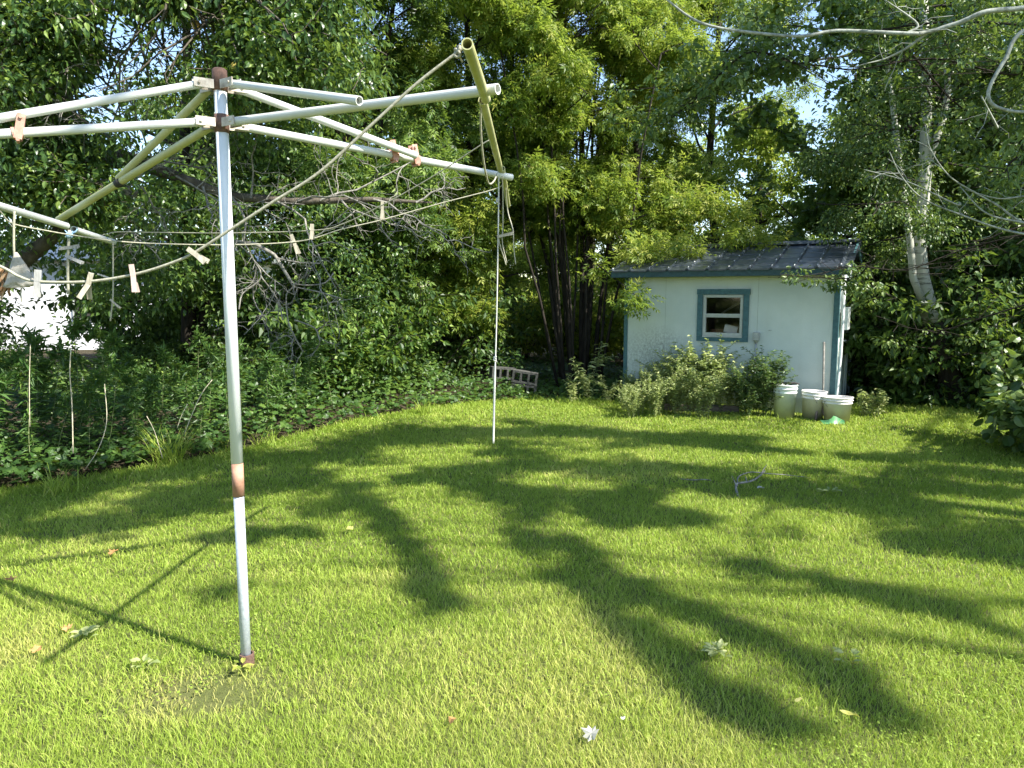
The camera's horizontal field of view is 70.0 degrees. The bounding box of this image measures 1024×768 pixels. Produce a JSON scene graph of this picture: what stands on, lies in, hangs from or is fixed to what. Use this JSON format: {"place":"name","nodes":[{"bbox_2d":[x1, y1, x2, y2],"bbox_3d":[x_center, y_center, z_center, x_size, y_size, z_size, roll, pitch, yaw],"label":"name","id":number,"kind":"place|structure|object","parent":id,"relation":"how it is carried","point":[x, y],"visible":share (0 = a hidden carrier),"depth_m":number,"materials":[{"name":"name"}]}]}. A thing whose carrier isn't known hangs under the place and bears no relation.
{"place":"outdoors","nodes":[
{"label":"outdoors","id":0,"kind":"place"},
{"bbox_2d":[20,462,99,497],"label":"grass tussock","id":1,"kind":"object","parent":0,"point":[53,489],"depth_m":5.99,"materials":[{"name":"green plant"}]},
{"bbox_2d":[0,338,988,489],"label":"soil","id":2,"kind":"structure","parent":0,"point":[119,463],"depth_m":9.35,"materials":[{"name":"brown soil"}]},
{"bbox_2d":[0,367,20,457],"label":"tall weed","id":3,"kind":"object","parent":2,"relation":"on","point":[4,376],"visible":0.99,"depth_m":6.28,"materials":[{"name":"green plant"}]},
{"bbox_2d":[0,296,30,349],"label":"bush","id":4,"kind":"object","parent":2,"relation":"on","point":[8,310],"visible":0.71,"depth_m":12.63,"materials":[{"name":"green plant"}]},
{"bbox_2d":[0,346,35,422],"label":"tall weed","id":5,"kind":"object","parent":2,"relation":"on","point":[13,359],"visible":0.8,"depth_m":6.88,"materials":[{"name":"green plant"}]},
{"bbox_2d":[0,328,38,396],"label":"bush","id":6,"kind":"object","parent":2,"relation":"on","point":[9,346],"visible":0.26,"depth_m":11.09,"materials":[{"name":"green plant"}]},
{"bbox_2d":[7,356,45,477],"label":"tall weed","id":7,"kind":"object","parent":2,"relation":"on","point":[24,366],"visible":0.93,"depth_m":6.42,"materials":[{"name":"green plant"}]},
{"bbox_2d":[20,331,48,453],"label":"tall weed","id":8,"kind":"object","parent":2,"relation":"on","point":[37,340],"visible":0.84,"depth_m":7.25,"materials":[{"name":"green plant"}]},
{"bbox_2d":[12,356,56,440],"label":"tall weed","id":9,"kind":"object","parent":2,"relation":"on","point":[41,366],"visible":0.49,"depth_m":7.49,"materials":[{"name":"green plant"}]},
{"bbox_2d":[14,321,63,436],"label":"tall weed","id":10,"kind":"object","parent":2,"relation":"on","point":[25,333],"visible":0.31,"depth_m":7.66,"materials":[{"name":"green plant"}]},
{"bbox_2d":[40,336,75,444],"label":"tall weed","id":11,"kind":"object","parent":2,"relation":"on","point":[53,354],"visible":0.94,"depth_m":7.19,"materials":[{"name":"green plant"}]},
{"bbox_2d":[0,344,119,413],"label":"bush","id":12,"kind":"object","parent":2,"relation":"on","point":[66,378],"visible":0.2,"depth_m":9.72,"materials":[{"name":"green plant"}]},
{"bbox_2d":[49,391,82,460],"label":"tall weed","id":13,"kind":"object","parent":2,"relation":"on","point":[64,398],"visible":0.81,"depth_m":6.83,"materials":[{"name":"green plant"}]},
{"bbox_2d":[0,81,145,295],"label":"maple tree","id":14,"kind":"object","parent":2,"relation":"on","point":[4,263],"visible":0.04,"depth_m":11.48,"materials":[{"name":"green plant"}]},
{"bbox_2d":[60,349,90,436],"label":"tall weed","id":15,"kind":"object","parent":2,"relation":"on","point":[74,364],"visible":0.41,"depth_m":7.78,"materials":[{"name":"green plant"}]},
{"bbox_2d":[62,312,89,447],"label":"tall weed","id":16,"kind":"object","parent":2,"relation":"on","point":[75,327],"visible":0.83,"depth_m":7.58,"materials":[{"name":"green plant"}]},
{"bbox_2d":[78,383,103,466],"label":"tall weed","id":17,"kind":"object","parent":2,"relation":"on","point":[85,394],"visible":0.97,"depth_m":6.87,"materials":[{"name":"green plant"}]},
{"bbox_2d":[55,325,131,445],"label":"tall weed","id":18,"kind":"object","parent":2,"relation":"on","point":[114,342],"visible":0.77,"depth_m":7.26,"materials":[{"name":"green plant"}]},
{"bbox_2d":[78,367,115,454],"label":"tall weed","id":19,"kind":"object","parent":2,"relation":"on","point":[92,377],"visible":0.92,"depth_m":6.92,"materials":[{"name":"green plant"}]},
{"bbox_2d":[87,319,118,435],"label":"tall weed","id":20,"kind":"object","parent":2,"relation":"on","point":[97,332],"visible":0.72,"depth_m":7.92,"materials":[{"name":"green plant"}]},
{"bbox_2d":[98,355,128,466],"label":"tall weed","id":21,"kind":"object","parent":2,"relation":"on","point":[113,366],"visible":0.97,"depth_m":6.71,"materials":[{"name":"green plant"}]},
{"bbox_2d":[115,350,140,430],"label":"tall weed","id":22,"kind":"object","parent":2,"relation":"on","point":[126,361],"visible":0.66,"depth_m":8.00,"materials":[{"name":"green plant"}]},
{"bbox_2d":[28,230,264,375],"bbox_3d":[-6.245,-1.358,13.446,3.907,2.936,4.105,2,7,17],"label":"bush","id":23,"kind":"object","parent":2,"relation":"on","point":[162,334],"visible":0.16,"depth_m":12.92,"materials":[{"name":"green plant"}]},
{"bbox_2d":[93,319,208,391],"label":"bush","id":24,"kind":"object","parent":2,"relation":"on","point":[175,348],"visible":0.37,"depth_m":11.27,"materials":[{"name":"green plant"}]},
{"bbox_2d":[139,373,166,442],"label":"tall weed","id":25,"kind":"object","parent":2,"relation":"on","point":[149,383],"visible":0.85,"depth_m":7.39,"materials":[{"name":"green plant"}]},
{"bbox_2d":[107,356,218,408],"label":"bush","id":26,"kind":"object","parent":2,"relation":"on","point":[157,372],"visible":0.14,"depth_m":10.19,"materials":[{"name":"green plant"}]},
{"bbox_2d":[151,339,175,444],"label":"tall weed","id":27,"kind":"object","parent":2,"relation":"on","point":[162,352],"visible":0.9,"depth_m":7.43,"materials":[{"name":"green plant"}]},
{"bbox_2d":[137,421,203,466],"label":"grass tussock","id":28,"kind":"object","parent":2,"relation":"on","point":[169,455],"depth_m":6.96,"materials":[{"name":"green plant"}]},
{"bbox_2d":[0,9,352,390],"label":"maple tree","id":29,"kind":"object","parent":2,"relation":"on","point":[186,321],"visible":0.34,"depth_m":10.62,"materials":[{"name":"green plant"}]},
{"bbox_2d":[171,362,198,438],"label":"tall weed","id":30,"kind":"object","parent":2,"relation":"on","point":[185,368],"visible":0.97,"depth_m":7.61,"materials":[{"name":"green plant"}]},
{"bbox_2d":[54,45,343,364],"bbox_3d":[-6.329,-3.888,15.723,5.727,7.205,5.783,2,7,13],"label":"tree","id":31,"kind":"object","parent":2,"relation":"on","point":[163,144],"visible":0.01,"depth_m":15.30,"materials":[{"name":"green plant"}]},
{"bbox_2d":[189,325,210,423],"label":"tall weed","id":32,"kind":"object","parent":2,"relation":"on","point":[198,335],"visible":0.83,"depth_m":8.91,"materials":[{"name":"green plant"}]},
{"bbox_2d":[192,376,217,451],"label":"tall weed","id":33,"kind":"object","parent":2,"relation":"on","point":[204,383],"visible":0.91,"depth_m":7.39,"materials":[{"name":"green plant"}]},
{"bbox_2d":[202,343,219,427],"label":"tall weed","id":34,"kind":"object","parent":2,"relation":"on","point":[210,352],"visible":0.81,"depth_m":8.31,"materials":[{"name":"green plant"}]},
{"bbox_2d":[213,354,229,443],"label":"tall weed","id":35,"kind":"object","parent":2,"relation":"on","point":[223,369],"visible":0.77,"depth_m":7.61,"materials":[{"name":"green plant"}]},
{"bbox_2d":[0,0,490,381],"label":"apple tree","id":36,"kind":"object","parent":2,"relation":"on","point":[47,47],"visible":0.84,"depth_m":5.83,"materials":[{"name":"green plant"}]},
{"bbox_2d":[180,313,330,404],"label":"bush","id":37,"kind":"object","parent":2,"relation":"on","point":[219,348],"visible":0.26,"depth_m":10.60,"materials":[{"name":"green plant"}]},
{"bbox_2d":[257,354,281,433],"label":"tall weed","id":38,"kind":"object","parent":2,"relation":"on","point":[265,362],"visible":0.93,"depth_m":8.27,"materials":[{"name":"green plant"}]},
{"bbox_2d":[261,347,285,428],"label":"tall weed","id":39,"kind":"object","parent":2,"relation":"on","point":[274,361],"visible":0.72,"depth_m":8.34,"materials":[{"name":"green plant"}]},
{"bbox_2d":[271,368,292,429],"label":"tall weed","id":40,"kind":"object","parent":2,"relation":"on","point":[280,379],"visible":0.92,"depth_m":8.42,"materials":[{"name":"green plant"}]},
{"bbox_2d":[184,228,445,387],"bbox_3d":[-3.387,-1.227,12.081,3.997,3.004,4.200,5,8,35],"label":"bush","id":41,"kind":"object","parent":2,"relation":"on","point":[274,323],"visible":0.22,"depth_m":11.16,"materials":[{"name":"green plant"}]},
{"bbox_2d":[313,335,339,415],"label":"tall weed","id":42,"kind":"object","parent":2,"relation":"on","point":[322,346],"visible":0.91,"depth_m":9.14,"materials":[{"name":"green plant"}]},
{"bbox_2d":[160,0,524,366],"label":"maple tree","id":43,"kind":"object","parent":2,"relation":"on","point":[428,135],"visible":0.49,"depth_m":11.24,"materials":[{"name":"green plant"}]},
{"bbox_2d":[269,109,417,271],"bbox_3d":[-4.095,-4.174,18.236,4.747,7.186,5.533,-4,8,-28],"label":"tree","id":44,"kind":"object","parent":2,"relation":"on","point":[332,136],"visible":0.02,"depth_m":17.29,"materials":[{"name":"green plant"}]},
{"bbox_2d":[238,290,453,399],"bbox_3d":[-2.292,-0.551,11.170,3.296,1.888,2.473,-6,9,-43],"label":"bush","id":45,"kind":"object","parent":2,"relation":"on","point":[373,353],"visible":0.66,"depth_m":10.78,"materials":[{"name":"green plant"}]},
{"bbox_2d":[293,37,546,314],"bbox_3d":[-2.477,-4.940,19.256,7.049,8.468,5.712,1,7,9],"label":"tree","id":46,"kind":"object","parent":2,"relation":"on","point":[387,134],"depth_m":18.24,"materials":[{"name":"green plant"}]},
{"bbox_2d":[342,272,526,394],"bbox_3d":[-1.432,-0.844,12.563,3.360,2.161,3.103,0,7,-2],"label":"bush","id":47,"kind":"object","parent":2,"relation":"on","point":[456,349],"visible":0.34,"depth_m":12.16,"materials":[{"name":"green plant"}]},
{"bbox_2d":[388,247,545,381],"bbox_3d":[-1.054,-1.262,14.032,3.431,2.579,3.604,3,7,23],"label":"bush","id":48,"kind":"object","parent":2,"relation":"on","point":[500,334],"visible":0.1,"depth_m":13.79,"materials":[{"name":"green plant"}]},
{"bbox_2d":[313,0,641,380],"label":"boxelder tree","id":49,"kind":"object","parent":2,"relation":"on","point":[485,219],"visible":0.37,"depth_m":12.48,"materials":[{"name":"green plant"}]},
{"bbox_2d":[0,341,990,482],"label":"ground cover","id":50,"kind":"object","parent":2,"relation":"on","point":[8,469],"visible":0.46,"depth_m":8.65,"materials":[{"name":"green plant"}]},
{"bbox_2d":[457,178,552,319],"bbox_3d":[-0.444,-5.555,28.397,5.075,7.524,6.262,3,7,21],"label":"tree","id":51,"kind":"object","parent":2,"relation":"on","point":[517,249],"visible":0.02,"depth_m":28.33,"materials":[{"name":"green plant"}]},
{"bbox_2d":[510,382,536,395],"bbox_3d":[0.188,0.100,11.693,0.400,0.195,0.190,8,7,5],"label":"cinder block","id":52,"kind":"object","parent":2,"relation":"on","point":[527,386],"depth_m":11.60,"materials":[{"name":"concrete"}]},
{"bbox_2d":[511,369,538,385],"bbox_3d":[0.210,-0.108,11.668,0.400,0.195,0.190,9,8,5],"label":"cinder block","id":53,"kind":"object","parent":52,"relation":"on","point":[528,381],"depth_m":11.58,"materials":[{"name":"concrete"}]},
{"bbox_2d":[493,246,599,358],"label":"bush","id":54,"kind":"object","parent":2,"relation":"on","point":[532,345],"visible":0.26,"depth_m":17.18,"materials":[{"name":"green plant"}]},
{"bbox_2d":[517,270,623,362],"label":"bush","id":55,"kind":"object","parent":2,"relation":"on","point":[618,316],"visible":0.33,"depth_m":16.93,"materials":[{"name":"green plant"}]},
{"bbox_2d":[437,0,725,386],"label":"boxelder clump","id":56,"kind":"object","parent":2,"relation":"on","point":[557,196],"visible":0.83,"depth_m":12.18,"materials":[{"name":"green plant"}]},
{"bbox_2d":[569,341,618,397],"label":"drooping weed","id":57,"kind":"object","parent":2,"relation":"on","point":[583,377],"visible":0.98,"depth_m":11.27,"materials":[{"name":"green plant"}]},
{"bbox_2d":[574,274,624,355],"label":"bush","id":58,"kind":"object","parent":2,"relation":"on","point":[619,325],"visible":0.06,"depth_m":17.97,"materials":[{"name":"green plant"}]},
{"bbox_2d":[545,0,793,293],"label":"boxelder tree","id":59,"kind":"object","parent":2,"relation":"on","point":[638,238],"visible":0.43,"depth_m":12.03,"materials":[{"name":"green plant"}]},
{"bbox_2d":[612,0,836,244],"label":"boxelder tree","id":60,"kind":"object","parent":2,"relation":"on","point":[704,15],"visible":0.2,"depth_m":14.33,"materials":[{"name":"green plant"}]},
{"bbox_2d":[691,95,845,243],"bbox_3d":[6.357,-3.991,18.640,5.599,6.726,4.537,-1,7,-4],"label":"tree","id":61,"kind":"object","parent":2,"relation":"on","point":[762,143],"visible":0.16,"depth_m":18.34,"materials":[{"name":"green plant"}]},
{"bbox_2d":[757,102,958,263],"bbox_3d":[8.280,-3.671,16.607,5.218,6.564,5.268,2,7,17],"label":"tree","id":62,"kind":"object","parent":2,"relation":"on","point":[786,189],"visible":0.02,"depth_m":17.14,"materials":[{"name":"green plant"}]},
{"bbox_2d":[713,0,1023,300],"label":"maple tree","id":63,"kind":"object","parent":2,"relation":"on","point":[808,209],"visible":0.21,"depth_m":12.66,"materials":[{"name":"green plant"}]},
{"bbox_2d":[779,0,1023,406],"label":"birch tree","id":64,"kind":"object","parent":2,"relation":"on","point":[917,231],"visible":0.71,"depth_m":10.09,"materials":[{"name":"green plant"}]},
{"bbox_2d":[847,258,965,394],"bbox_3d":[5.744,-0.975,12.138,3.256,2.448,3.421,6,9,41],"label":"bush","id":65,"kind":"object","parent":2,"relation":"on","point":[853,371],"visible":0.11,"depth_m":11.09,"materials":[{"name":"green plant"}]},
{"bbox_2d":[853,220,988,368],"bbox_3d":[6.988,-1.264,12.828,4.043,2.893,3.849,-4,8,-33],"label":"bush","id":66,"kind":"object","parent":2,"relation":"on","point":[900,285],"visible":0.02,"depth_m":11.56,"materials":[{"name":"green plant"}]},
{"bbox_2d":[843,240,1023,413],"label":"bush","id":67,"kind":"object","parent":2,"relation":"on","point":[896,373],"visible":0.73,"depth_m":10.39,"materials":[{"name":"green plant"}]},
{"bbox_2d":[852,0,1023,286],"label":"maple tree","id":68,"kind":"object","parent":2,"relation":"on","point":[985,232],"visible":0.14,"depth_m":11.71,"materials":[{"name":"green plant"}]},
{"bbox_2d":[856,296,1021,392],"bbox_3d":[6.515,-0.492,11.242,2.472,1.722,2.677,5,8,35],"label":"bush","id":69,"kind":"object","parent":2,"relation":"on","point":[920,325],"visible":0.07,"depth_m":10.47,"materials":[{"name":"green plant"}]},
{"bbox_2d":[869,244,1023,316],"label":"bush","id":70,"kind":"object","parent":2,"relation":"on","point":[1008,261],"visible":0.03,"depth_m":10.61,"materials":[{"name":"green plant"}]},
{"bbox_2d":[891,292,1023,400],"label":"bush","id":71,"kind":"object","parent":2,"relation":"on","point":[1018,324],"visible":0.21,"depth_m":9.82,"materials":[{"name":"green plant"}]},
{"bbox_2d":[898,296,1023,398],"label":"bush","id":72,"kind":"object","parent":2,"relation":"on","point":[958,351],"visible":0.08,"depth_m":10.32,"materials":[{"name":"green plant"}]},
{"bbox_2d":[0,0,1006,292],"label":"sky","id":73,"kind":"structure","parent":0,"point":[807,115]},
{"bbox_2d":[0,301,1023,767],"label":"ground","id":74,"kind":"structure","parent":0,"point":[208,699],"depth_m":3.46,"materials":[{"name":"green plant"}]},
{"bbox_2d":[0,240,302,349],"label":"white house","id":75,"kind":"structure","parent":74,"relation":"on","point":[39,318],"depth_m":21.58,"materials":[{"name":"white paint"}]},
{"bbox_2d":[0,38,513,667],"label":"outdoor clothes dryer","id":76,"kind":"object","parent":74,"relation":"on","point":[220,86],"visible":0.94,"depth_m":2.95,"materials":[{"name":"metal"}]},
{"bbox_2d":[0,45,462,283],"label":"clothesline","id":77,"kind":"object","parent":76,"relation":"attached to","point":[458,49],"visible":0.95,"depth_m":2.02,"materials":[{"name":"fabric"}]},
{"bbox_2d":[0,185,501,244],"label":"clothesline","id":78,"kind":"object","parent":76,"relation":"attached to","point":[240,244],"visible":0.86,"depth_m":3.56,"materials":[{"name":"fabric"}]},
{"bbox_2d":[12,211,15,254],"bbox_3d":[-2.041,-0.614,2.998,0.024,0.186,0.009,0,7,0],"label":"rope","id":79,"kind":"object","parent":78,"relation":"hanging from","point":[13,233],"visible":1,"depth_m":3.00,"materials":[{"name":"fabric"}]},
{"bbox_2d":[3,252,33,287],"bbox_3d":[-2.023,-0.469,3.017,0.129,0.147,0.080,0,7,0],"label":"cloth bag","id":80,"kind":"object","parent":79,"relation":"hanging from","point":[18,266],"visible":0.89,"depth_m":3.00,"materials":[{"name":"white fabric"}]},
{"bbox_2d":[109,140,488,238],"bbox_3d":[-1.170,-0.888,3.458,2.344,0.342,0.140,3,8,25],"label":"clothesline","id":81,"kind":"object","parent":76,"relation":"attached to","point":[318,229],"visible":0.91,"depth_m":3.37,"materials":[{"name":"fabric"}]},
{"bbox_2d":[492,177,499,442],"bbox_3d":[-0.078,-0.368,3.721,0.046,1.362,0.026,4,8,29],"label":"rope","id":82,"kind":"object","parent":76,"relation":"hanging from","point":[494,357],"visible":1,"depth_m":3.74,"materials":[{"name":"white fabric"}]},
{"bbox_2d":[613,381,642,417],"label":"leafy weed","id":83,"kind":"object","parent":74,"relation":"on","point":[626,402],"visible":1,"depth_m":9.65,"materials":[{"name":"green plant"}]},
{"bbox_2d":[639,372,672,416],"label":"leafy weed","id":84,"kind":"object","parent":74,"relation":"on","point":[657,396],"visible":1,"depth_m":9.71,"materials":[{"name":"green plant"}]},
{"bbox_2d":[653,342,700,399],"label":"leafy weed","id":85,"kind":"object","parent":74,"relation":"on","point":[674,359],"visible":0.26,"depth_m":10.43,"materials":[{"name":"green plant"}]},
{"bbox_2d":[666,367,692,412],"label":"leafy weed","id":86,"kind":"object","parent":74,"relation":"on","point":[673,401],"visible":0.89,"depth_m":9.86,"materials":[{"name":"green plant"}]},
{"bbox_2d":[666,358,715,415],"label":"leafy weed","id":87,"kind":"object","parent":74,"relation":"on","point":[691,400],"visible":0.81,"depth_m":9.80,"materials":[{"name":"green plant"}]},
{"bbox_2d":[663,338,723,404],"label":"leafy weed","id":88,"kind":"object","parent":74,"relation":"on","point":[695,355],"visible":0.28,"depth_m":10.25,"materials":[{"name":"green plant"}]},
{"bbox_2d":[664,404,738,412],"bbox_3d":[2.638,0.345,10.200,1.011,0.110,0.060,1,7,11],"label":"timber edging","id":89,"kind":"object","parent":74,"relation":"on","point":[726,408],"visible":0.57,"depth_m":10.13,"materials":[{"name":"brown wood"}]},
{"bbox_2d":[668,334,738,404],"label":"leafy weed","id":90,"kind":"object","parent":74,"relation":"on","point":[712,360],"visible":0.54,"depth_m":10.15,"materials":[{"name":"green plant"}]},
{"bbox_2d":[681,365,729,417],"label":"leafy weed","id":91,"kind":"object","parent":74,"relation":"on","point":[708,395],"visible":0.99,"depth_m":9.65,"materials":[{"name":"green plant"}]},
{"bbox_2d":[701,639,732,656],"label":"lawn weed","id":92,"kind":"object","parent":74,"relation":"on","point":[710,648],"visible":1,"depth_m":3.24,"materials":[{"name":"green plant"}]},
{"bbox_2d":[698,348,744,411],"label":"leafy weed","id":93,"kind":"object","parent":74,"relation":"on","point":[719,397],"visible":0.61,"depth_m":10.07,"materials":[{"name":"green plant"}]},
{"bbox_2d":[609,239,864,412],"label":"garden shed","id":94,"kind":"structure","parent":74,"relation":"on","point":[799,324],"depth_m":10.33,"materials":[{"name":"paint"}]},
{"bbox_2d":[696,289,750,341],"bbox_3d":[3.011,-0.980,10.435,0.745,0.745,0.064,4,8,29],"label":"window","id":95,"kind":"structure","parent":94,"relation":"in","point":[742,336],"depth_m":10.41,"materials":[{"name":"teal wood"}]},
{"bbox_2d":[723,357,765,411],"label":"leafy weed","id":96,"kind":"object","parent":74,"relation":"on","point":[738,373],"visible":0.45,"depth_m":9.92,"materials":[{"name":"green plant"}]},
{"bbox_2d":[733,373,763,416],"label":"leafy weed","id":97,"kind":"object","parent":74,"relation":"on","point":[751,398],"visible":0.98,"depth_m":9.70,"materials":[{"name":"green plant"}]},
{"bbox_2d":[740,345,793,413],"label":"leafy weed","id":98,"kind":"object","parent":74,"relation":"on","point":[773,376],"visible":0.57,"depth_m":9.86,"materials":[{"name":"green plant"}]},
{"bbox_2d":[745,350,797,415],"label":"leafy weed","id":99,"kind":"object","parent":74,"relation":"on","point":[763,374],"visible":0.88,"depth_m":9.68,"materials":[{"name":"green plant"}]},
{"bbox_2d":[773,384,797,418],"bbox_3d":[3.628,0.226,9.728,0.338,0.450,0.317,-6,9,-40],"label":"plastic bucket","id":100,"kind":"object","parent":74,"relation":"on","point":[784,406],"visible":0.88,"depth_m":9.62,"materials":[{"name":"plastic"}]},
{"bbox_2d":[595,0,1023,353],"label":"overhanging tree","id":101,"kind":"object","parent":74,"relation":"on","point":[772,68],"visible":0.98,"depth_m":6.41,"materials":[{"name":"green plant"}]},
{"bbox_2d":[801,389,827,420],"bbox_3d":[3.976,0.277,9.645,0.321,0.375,0.342,4,8,21],"label":"plastic bucket","id":102,"kind":"object","parent":74,"relation":"on","point":[812,401],"visible":0.93,"depth_m":9.54,"materials":[{"name":"plastic"}]},
{"bbox_2d":[822,395,853,421],"bbox_3d":[4.202,0.326,9.448,0.401,0.325,0.381,-1,5,-11],"label":"plastic bucket","id":103,"kind":"object","parent":74,"relation":"on","point":[839,406],"visible":0.91,"depth_m":9.31,"materials":[{"name":"plastic"}]},
{"bbox_2d":[856,388,888,415],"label":"leafy weed","id":104,"kind":"object","parent":74,"relation":"on","point":[865,400],"visible":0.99,"depth_m":9.80,"materials":[{"name":"green plant"}]},
{"bbox_2d":[972,335,1023,452],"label":"round bush","id":105,"kind":"object","parent":74,"relation":"on","point":[1004,407],"visible":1,"depth_m":7.67,"materials":[{"name":"green plant"}]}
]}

